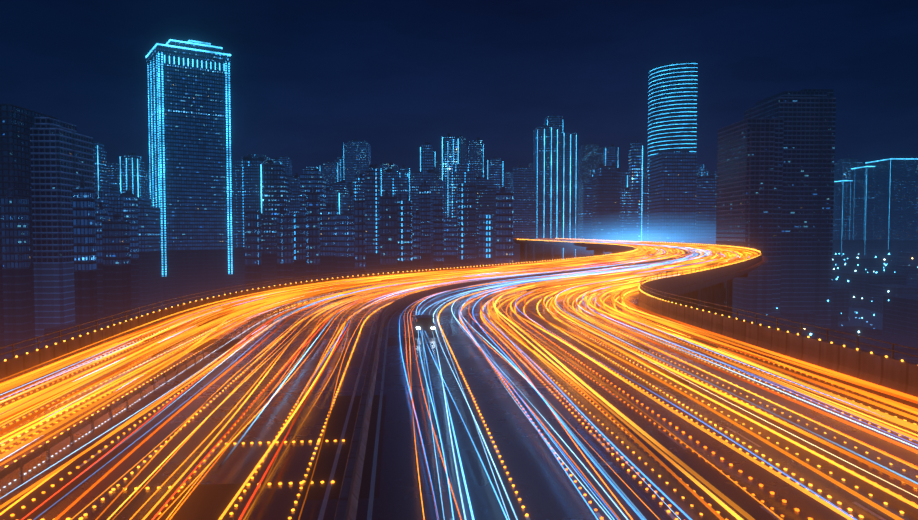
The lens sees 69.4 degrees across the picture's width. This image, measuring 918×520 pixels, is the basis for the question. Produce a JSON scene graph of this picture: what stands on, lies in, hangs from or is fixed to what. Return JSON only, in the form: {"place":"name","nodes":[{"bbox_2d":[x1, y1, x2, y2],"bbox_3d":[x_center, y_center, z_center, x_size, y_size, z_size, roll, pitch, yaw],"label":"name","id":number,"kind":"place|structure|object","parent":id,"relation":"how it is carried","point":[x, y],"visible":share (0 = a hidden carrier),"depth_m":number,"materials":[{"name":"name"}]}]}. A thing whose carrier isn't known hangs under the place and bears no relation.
{"place":"outdoors","nodes":[
{"label":"outdoors","id":0,"kind":"place"},
{"bbox_2d":[0,0,917,178],"label":"sky","id":1,"kind":"structure","parent":0,"point":[309,78],"materials":[{"name":"blue"}]},
{"bbox_2d":[838,307,882,329],"bbox_3d":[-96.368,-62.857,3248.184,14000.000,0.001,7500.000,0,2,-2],"label":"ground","id":2,"kind":"structure","parent":0,"point":[869,320],"depth_m":532.32,"materials":[{"name":"black"}]},
{"bbox_2d":[0,41,917,360],"bbox_3d":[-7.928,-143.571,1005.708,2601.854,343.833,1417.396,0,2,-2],"label":"city buildings","id":3,"kind":"structure","parent":2,"relation":"on","point":[78,247],"depth_m":478.70,"materials":[{"name":"blue glass"}]},
{"bbox_2d":[97,39,917,275],"bbox_3d":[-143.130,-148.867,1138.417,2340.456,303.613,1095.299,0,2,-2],"label":"building lights","id":4,"kind":"object","parent":3,"relation":"on","point":[191,41],"visible":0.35,"depth_m":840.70},
{"bbox_2d":[44,249,917,363],"bbox_3d":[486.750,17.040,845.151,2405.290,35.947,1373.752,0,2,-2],"label":"city lights","id":5,"kind":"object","parent":2,"relation":"on","point":[898,310],"depth_m":447.32},
{"bbox_2d":[515,242,747,316],"bbox_3d":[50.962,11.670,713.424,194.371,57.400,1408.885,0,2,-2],"label":"space under overpass","id":6,"kind":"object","parent":2,"relation":"on","point":[720,293],"visible":0.02,"depth_m":264.55,"materials":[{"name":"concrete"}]},
{"bbox_2d":[0,242,917,519],"bbox_3d":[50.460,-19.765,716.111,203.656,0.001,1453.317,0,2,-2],"label":"road surface","id":7,"kind":"object","parent":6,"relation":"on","point":[542,486],"visible":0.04,"depth_m":32.39,"materials":[{"name":"black asphalt"}]},
{"bbox_2d":[0,251,658,479],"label":"guard rail","id":8,"kind":"object","parent":7,"relation":"on","point":[19,463],"visible":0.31,"depth_m":35.24,"materials":[{"name":"silver metal"}]},
{"bbox_2d":[0,274,663,519],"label":"asphalt patches","id":9,"kind":"object","parent":7,"relation":"on","point":[208,502],"visible":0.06,"depth_m":24.88,"materials":[{"name":"black asphalt"}]},
{"bbox_2d":[4,256,843,398],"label":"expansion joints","id":10,"kind":"object","parent":7,"relation":"on","point":[430,389],"depth_m":40.87,"materials":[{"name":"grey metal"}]},
{"bbox_2d":[414,315,435,334],"bbox_3d":[-3.248,6.097,62.668,1.960,1.510,4.590,0,2,-5],"label":"car","id":11,"kind":"object","parent":7,"relation":"on","point":[425,323],"visible":0.96,"depth_m":61.40,"materials":[{"name":"grey paint"}]},
{"bbox_2d":[0,238,917,519],"bbox_3d":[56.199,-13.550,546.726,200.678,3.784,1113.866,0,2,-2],"label":"light trails","id":12,"kind":"object","parent":7,"relation":"on","point":[624,280],"visible":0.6,"depth_m":41.37,"materials":[{"name":"orange"}]},
{"bbox_2d":[0,239,917,519],"bbox_3d":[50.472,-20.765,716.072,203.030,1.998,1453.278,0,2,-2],"label":"barrier walls","id":13,"kind":"structure","parent":7,"relation":"on","point":[878,369],"depth_m":51.06,"materials":[{"name":"concrete"}]},
{"bbox_2d":[0,240,917,357],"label":"edge fence","id":14,"kind":"object","parent":13,"relation":"on","point":[420,268],"visible":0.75,"depth_m":62.00,"materials":[{"name":"brown metal"}]},
{"bbox_2d":[0,238,917,519],"bbox_3d":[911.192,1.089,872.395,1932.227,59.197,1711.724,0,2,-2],"label":"road marker lights","id":15,"kind":"object","parent":7,"relation":"on","point":[468,388],"visible":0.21,"depth_m":43.14},
{"bbox_2d":[20,254,909,519],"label":"lane markings","id":16,"kind":"object","parent":7,"relation":"on","point":[371,499],"visible":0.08,"depth_m":30.78,"materials":[{"name":"grey paint"}]},
{"bbox_2d":[513,240,762,298],"bbox_3d":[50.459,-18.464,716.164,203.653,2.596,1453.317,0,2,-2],"label":"deck girder","id":17,"kind":"object","parent":6,"relation":"on","point":[689,288],"visible":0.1,"depth_m":147.71,"materials":[{"name":"concrete"}]},
{"bbox_2d":[647,61,697,205],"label":"skyscraper","id":18,"kind":"structure","parent":2,"relation":"on","point":[672,106],"depth_m":1010.45,"materials":[{"name":"blue glass"}]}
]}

